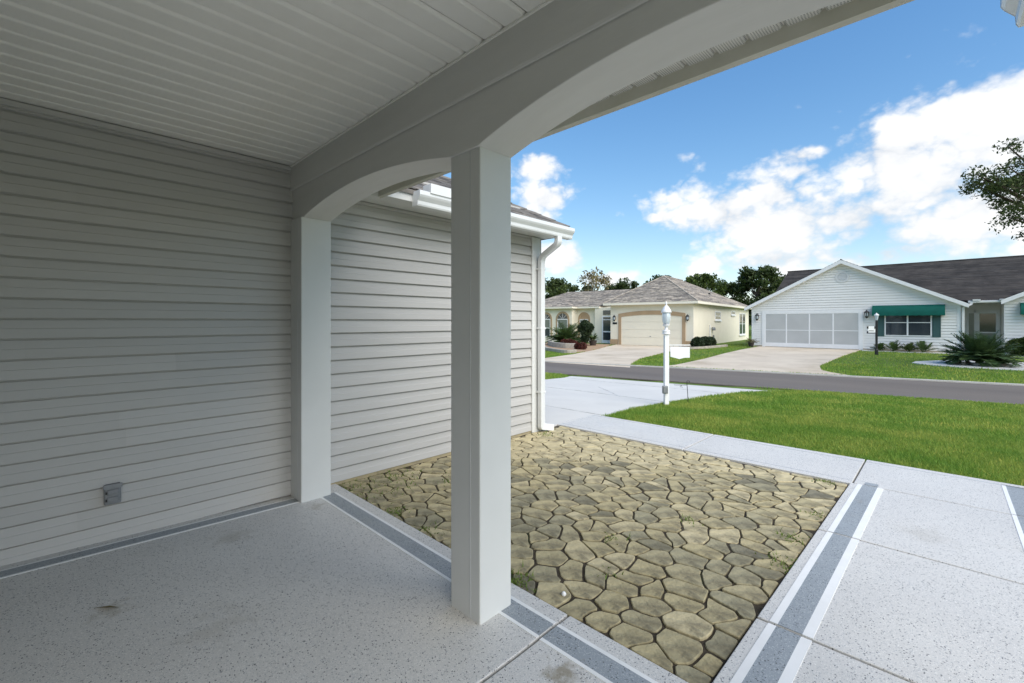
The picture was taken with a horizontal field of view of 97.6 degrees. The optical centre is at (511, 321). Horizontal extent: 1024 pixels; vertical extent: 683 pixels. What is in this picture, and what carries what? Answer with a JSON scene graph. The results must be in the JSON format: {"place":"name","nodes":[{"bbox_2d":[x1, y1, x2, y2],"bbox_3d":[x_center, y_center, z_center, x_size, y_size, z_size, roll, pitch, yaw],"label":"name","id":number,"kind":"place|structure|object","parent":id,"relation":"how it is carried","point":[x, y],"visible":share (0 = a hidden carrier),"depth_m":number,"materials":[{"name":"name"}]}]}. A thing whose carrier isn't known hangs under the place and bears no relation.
{"place":"outdoors","nodes":[
{"label":"outdoors","id":0,"kind":"place"},
{"bbox_2d":[0,415,1023,682],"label":"porch and walkway slab","id":1,"kind":"object","parent":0,"point":[898,573],"visible":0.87,"depth_m":2.03,"materials":[{"name":"grey concrete"}]},
{"bbox_2d":[0,0,1023,624],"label":"house with porch","id":2,"kind":"structure","parent":1,"relation":"on","point":[258,250],"depth_m":2.48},
{"bbox_2d":[339,426,848,682],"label":"courtyard","id":3,"kind":"structure","parent":0,"point":[683,599],"depth_m":2.81,"materials":[{"name":"stone"}]},
{"bbox_2d":[338,431,834,591],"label":"weeds","id":4,"kind":"object","parent":3,"relation":"on","point":[527,573],"visible":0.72,"depth_m":2.79,"materials":[{"name":"green plant"}]},
{"bbox_2d":[545,345,678,366],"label":"driveway","id":5,"kind":"structure","parent":0,"point":[623,354],"depth_m":22.77,"materials":[{"name":"beige concrete"}]},
{"bbox_2d":[545,376,764,423],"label":"driveway","id":6,"kind":"structure","parent":0,"point":[569,398],"depth_m":9.00,"materials":[{"name":"concrete"}]},
{"bbox_2d":[443,0,1023,299],"label":"sky","id":7,"kind":"structure","parent":0,"point":[853,143],"materials":[{"name":"blue"}]},
{"bbox_2d":[669,346,860,374],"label":"driveway","id":8,"kind":"structure","parent":0,"point":[789,359],"depth_m":19.44,"materials":[{"name":"beige concrete"}]},
{"bbox_2d":[545,362,1023,404],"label":"road","id":9,"kind":"structure","parent":0,"point":[1011,394],"depth_m":12.81,"materials":[{"name":"grey asphalt"}]},
{"bbox_2d":[545,325,1023,481],"bbox_3d":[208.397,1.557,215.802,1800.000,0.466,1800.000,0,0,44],"label":"ground","id":10,"kind":"structure","parent":0,"point":[739,342],"depth_m":17.23,"materials":[{"name":"green plant"}]},
{"bbox_2d":[545,277,573,298],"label":"oak tree","id":11,"kind":"object","parent":10,"relation":"on","point":[555,287],"visible":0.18,"depth_m":56.56,"materials":[{"name":"green plant"}]},
{"bbox_2d":[545,343,609,351],"bbox_3d":[3.303,1.785,31.193,5.942,0.100,12.163,0,0,22],"label":"planting bed","id":12,"kind":"object","parent":10,"relation":"on","point":[591,348],"visible":0.32,"depth_m":30.08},
{"bbox_2d":[547,340,574,347],"bbox_3d":[3.128,1.590,31.424,0.983,0.360,5.186,0,0,-16],"label":"bed edging","id":13,"kind":"object","parent":12,"relation":"on","point":[558,344],"visible":0.77,"depth_m":29.66,"materials":[{"name":"grey concrete"}]},
{"bbox_2d":[545,346,576,353],"bbox_3d":[2.124,1.670,29.327,1.077,0.200,9.351,0,0,-13],"label":"bed edging","id":14,"kind":"object","parent":12,"relation":"on","point":[560,350],"visible":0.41,"depth_m":25.25,"materials":[{"name":"grey concrete"}]},
{"bbox_2d":[545,320,588,342],"bbox_3d":[4.034,1.066,33.704,3.581,2.446,3.539,0,0,44],"label":"ferny palm","id":15,"kind":"object","parent":12,"relation":"on","point":[565,333],"visible":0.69,"depth_m":33.24,"materials":[{"name":"green plant"}]},
{"bbox_2d":[560,338,577,342],"bbox_3d":[4.007,1.487,31.464,0.760,0.700,1.781,0,0,-28],"label":"red shrub","id":16,"kind":"object","parent":12,"relation":"on","point":[567,340],"visible":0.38,"depth_m":31.32,"materials":[{"name":"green plant"}]},
{"bbox_2d":[574,342,586,349],"bbox_3d":[4.322,1.549,28.190,1.003,0.573,0.689,0,0,66],"label":"red shrub","id":17,"kind":"object","parent":12,"relation":"on","point":[581,345],"visible":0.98,"depth_m":27.90,"materials":[{"name":"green plant"}]},
{"bbox_2d":[577,319,594,343],"bbox_3d":[5.207,0.826,31.526,1.287,1.989,0.907,0,0,44],"label":"topiary shrub","id":18,"kind":"object","parent":12,"relation":"on","point":[585,328],"visible":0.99,"depth_m":31.37,"materials":[{"name":"green plant"}]},
{"bbox_2d":[589,340,596,345],"bbox_3d":[5.901,1.565,32.670,0.620,0.410,0.620,0,0,44],"label":"plant pot","id":19,"kind":"object","parent":12,"relation":"on","point":[592,342],"visible":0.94,"depth_m":32.47,"materials":[{"name":"brown ceramic"}]},
{"bbox_2d":[589,333,597,339],"bbox_3d":[5.822,1.132,32.697,1.117,0.656,1.086,0,0,44],"label":"potted fern","id":20,"kind":"object","parent":19,"relation":"on","point":[592,337],"visible":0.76,"depth_m":32.55,"materials":[{"name":"green plant"}]},
{"bbox_2d":[545,372,611,378],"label":"lawn grass","id":21,"kind":"structure","parent":10,"relation":"on","point":[550,376],"depth_m":13.70,"materials":[{"name":"green plant"}]},
{"bbox_2d":[568,284,594,291],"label":"oak tree","id":22,"kind":"object","parent":10,"relation":"on","point":[576,288],"visible":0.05,"depth_m":65.05,"materials":[{"name":"green plant"}]},
{"bbox_2d":[576,266,612,291],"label":"dry tree","id":23,"kind":"object","parent":10,"relation":"on","point":[601,280],"visible":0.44,"depth_m":59.23,"materials":[{"name":"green plant"}]},
{"bbox_2d":[604,277,638,289],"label":"oak tree","id":24,"kind":"object","parent":10,"relation":"on","point":[621,285],"visible":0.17,"depth_m":68.69,"materials":[{"name":"green plant"}]},
{"bbox_2d":[545,275,751,345],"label":"cream house","id":25,"kind":"structure","parent":10,"relation":"on","point":[626,317],"depth_m":34.12,"materials":[{"name":"paint"}]},
{"bbox_2d":[545,312,551,336],"bbox_3d":[3.025,0.250,39.905,1.260,2.180,0.050,0,0,38],"label":"window","id":26,"kind":"structure","parent":25,"relation":"in","point":[548,318],"depth_m":39.74,"materials":[{"name":"grey glass"}]},
{"bbox_2d":[556,311,568,333],"bbox_3d":[4.384,0.228,38.842,1.350,2.225,0.050,0,0,38],"label":"window","id":27,"kind":"structure","parent":25,"relation":"in","point":[563,317],"depth_m":38.84,"materials":[{"name":"beige glass"}]},
{"bbox_2d":[578,312,589,336],"bbox_3d":[6.171,0.260,38.393,1.120,2.160,0.060,0,0,38],"label":"window","id":28,"kind":"structure","parent":25,"relation":"in","point":[583,315],"depth_m":38.43,"materials":[{"name":"beige paint"}]},
{"bbox_2d":[602,310,610,342],"bbox_3d":[7.773,0.415,36.634,0.900,2.690,0.047,0,0,38],"label":"screen door","id":29,"kind":"structure","parent":25,"relation":"in","point":[606,320],"depth_m":36.66,"materials":[{"name":"white paint"}]},
{"bbox_2d":[618,310,685,345],"bbox_3d":[10.024,0.475,32.456,4.940,2.570,0.070,0,0,38],"label":"garage door","id":30,"kind":"structure","parent":25,"relation":"in","point":[648,324],"depth_m":32.50,"materials":[{"name":"beige paint"}]},
{"bbox_2d":[715,311,721,320],"bbox_3d":[16.450,-0.420,35.727,0.085,0.780,2.000,0,0,38],"label":"window","id":31,"kind":"structure","parent":25,"relation":"in","point":[717,315],"depth_m":35.61,"materials":[{"name":"white paint"}]},
{"bbox_2d":[739,313,745,335],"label":"window","id":32,"kind":"structure","parent":25,"relation":"in","point":[740,314],"depth_m":42.70,"materials":[{"name":"white paint"}]},
{"bbox_2d":[643,274,670,284],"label":"oak tree","id":33,"kind":"object","parent":10,"relation":"on","point":[657,276],"visible":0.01,"depth_m":63.73,"materials":[{"name":"green plant"}]},
{"bbox_2d":[679,344,727,348],"bbox_3d":[12.170,1.626,29.012,1.982,0.206,4.363,0,0,44],"label":"bed edging","id":34,"kind":"object","parent":10,"relation":"on","point":[714,346],"visible":0.56,"depth_m":28.19,"materials":[{"name":"white concrete"}]},
{"bbox_2d":[684,272,727,296],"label":"oak tree","id":35,"kind":"object","parent":10,"relation":"on","point":[705,281],"visible":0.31,"depth_m":58.89,"materials":[{"name":"green plant"}]},
{"bbox_2d":[709,278,750,300],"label":"oak tree","id":36,"kind":"object","parent":10,"relation":"on","point":[730,285],"visible":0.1,"depth_m":61.69,"materials":[{"name":"green plant"}]},
{"bbox_2d":[730,264,782,325],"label":"oak tree","id":37,"kind":"object","parent":10,"relation":"on","point":[747,277],"visible":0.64,"depth_m":57.37,"materials":[{"name":"green plant"}]},
{"bbox_2d":[751,273,785,298],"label":"oak tree","id":38,"kind":"object","parent":10,"relation":"on","point":[782,277],"visible":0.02,"depth_m":66.70,"materials":[{"name":"green plant"}]},
{"bbox_2d":[545,361,1023,385],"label":"kerb","id":39,"kind":"structure","parent":10,"relation":"on","point":[805,374],"depth_m":14.47,"materials":[{"name":"grey concrete"}]},
{"bbox_2d":[689,386,1023,437],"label":"lawn grass","id":40,"kind":"structure","parent":10,"relation":"on","point":[956,414],"depth_m":8.15,"materials":[{"name":"green plant"}]},
{"bbox_2d":[867,313,878,354],"bbox_3d":[17.904,0.655,22.225,0.580,2.190,0.220,0,0,0],"label":"black lamp post","id":41,"kind":"object","parent":10,"relation":"on","point":[873,328],"visible":0.93,"depth_m":22.20,"materials":[{"name":"metal"}]},
{"bbox_2d":[744,255,1023,354],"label":"white house","id":42,"kind":"structure","parent":10,"relation":"on","point":[840,303],"depth_m":25.55,"materials":[{"name":"white wood"}]},
{"bbox_2d":[885,315,931,336],"bbox_3d":[21.575,0.180,24.436,1.930,1.220,0.030,0,0,44],"label":"window","id":43,"kind":"structure","parent":42,"relation":"in","point":[911,325],"depth_m":24.40,"materials":[{"name":"grey glass"}]},
{"bbox_2d":[967,310,999,347],"bbox_3d":[25.062,0.505,23.844,1.210,2.230,0.073,0,0,44],"label":"entry door","id":44,"kind":"structure","parent":42,"relation":"in","point":[987,321],"depth_m":23.78,"materials":[{"name":"white paint"}]},
{"bbox_2d":[862,350,1023,356],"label":"gravel bed","id":45,"kind":"object","parent":10,"relation":"on","point":[913,352],"visible":0.29,"depth_m":23.82,"materials":[{"name":"grey gravel"}]},
{"bbox_2d":[870,343,887,350],"bbox_3d":[20.447,1.423,24.984,0.948,0.533,0.708,0,0,18],"label":"foundation shrub","id":46,"kind":"object","parent":45,"relation":"on","point":[881,346],"visible":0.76,"depth_m":24.85,"materials":[{"name":"green plant"}]},
{"bbox_2d":[883,340,903,350],"bbox_3d":[20.888,1.341,24.400,1.056,0.698,1.138,0,0,15],"label":"foundation shrub","id":47,"kind":"object","parent":45,"relation":"on","point":[893,346],"visible":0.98,"depth_m":24.42,"materials":[{"name":"green plant"}]},
{"bbox_2d":[901,342,914,351],"bbox_3d":[21.336,1.393,24.047,0.917,0.594,0.724,0,0,-18],"label":"foundation shrub","id":48,"kind":"object","parent":45,"relation":"on","point":[910,346],"visible":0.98,"depth_m":23.95,"materials":[{"name":"green plant"}]},
{"bbox_2d":[914,341,937,351],"bbox_3d":[21.712,1.345,23.660,1.259,0.690,1.081,0,0,44],"label":"foundation shrub","id":49,"kind":"object","parent":45,"relation":"on","point":[922,346],"visible":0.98,"depth_m":23.57,"materials":[{"name":"green plant"}]},
{"bbox_2d":[1004,336,1023,355],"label":"round hedge","id":50,"kind":"object","parent":45,"relation":"on","point":[1018,351],"visible":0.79,"depth_m":21.13,"materials":[{"name":"green plant"}]},
{"bbox_2d":[912,360,1023,370],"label":"gravel bed","id":51,"kind":"object","parent":10,"relation":"on","point":[939,363],"visible":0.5,"depth_m":16.89,"materials":[{"name":"white gravel"}]},
{"bbox_2d":[953,361,1006,365],"bbox_3d":[17.826,1.597,17.099,1.453,0.130,1.263,0,0,44],"label":"stone edging","id":52,"kind":"object","parent":51,"relation":"on","point":[974,363],"visible":0.48,"depth_m":17.04,"materials":[{"name":"grey stone"}]},
{"bbox_2d":[937,330,1023,367],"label":"sago palm","id":53,"kind":"object","parent":51,"relation":"on","point":[985,350],"visible":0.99,"depth_m":16.71,"materials":[{"name":"green plant"}]},
{"bbox_2d":[958,137,1023,241],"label":"spreading oak tree","id":54,"kind":"object","parent":10,"relation":"on","point":[994,185],"visible":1,"depth_m":14.72,"materials":[{"name":"green plant"}]},
{"bbox_2d":[602,398,1023,485],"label":"lawn grass","id":55,"kind":"structure","parent":0,"point":[930,448],"depth_m":5.37,"materials":[{"name":"green plant"}]},
{"bbox_2d":[661,301,689,404],"bbox_3d":[2.793,0.601,7.643,0.495,1.900,0.187,0,0,0],"label":"lamp post","id":56,"kind":"object","parent":55,"relation":"on","point":[679,352],"visible":0.96,"depth_m":7.62,"materials":[{"name":"white metal"}]},
{"bbox_3d":[15.545,1.498,29.126,0.420,0.285,0.420,0,0,44],"label":"plant pot","id":57,"kind":"object","parent":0,"visible":0},
{"bbox_2d":[745,338,759,342],"bbox_3d":[15.586,1.258,29.114,0.939,0.425,0.894,0,0,44],"label":"potted bromeliad","id":58,"kind":"object","parent":57,"relation":"in","point":[751,340],"visible":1,"depth_m":29.06,"materials":[{"name":"green plant"}]},
{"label":"planting bed","id":59,"kind":"structure","parent":0,"visible":0},
{"bbox_2d":[690,336,704,346],"bbox_3d":[11.597,1.327,27.991,0.926,0.846,0.926,0,0,44],"label":"boxwood ball","id":60,"kind":"object","parent":59,"relation":"on","point":[697,341],"visible":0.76,"depth_m":27.77,"materials":[{"name":"green plant"}]},
{"bbox_2d":[700,336,711,345],"bbox_3d":[12.480,1.329,28.978,0.901,0.844,0.925,0,0,44],"label":"boxwood ball","id":61,"kind":"object","parent":59,"relation":"on","point":[708,340],"visible":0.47,"depth_m":28.68,"materials":[{"name":"green plant"}]},
{"bbox_2d":[708,336,716,345],"bbox_3d":[13.143,1.351,29.714,0.864,0.803,0.885,0,0,44],"label":"boxwood ball","id":62,"kind":"object","parent":59,"relation":"on","point":[713,341],"visible":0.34,"depth_m":29.45,"materials":[{"name":"green plant"}]}
]}

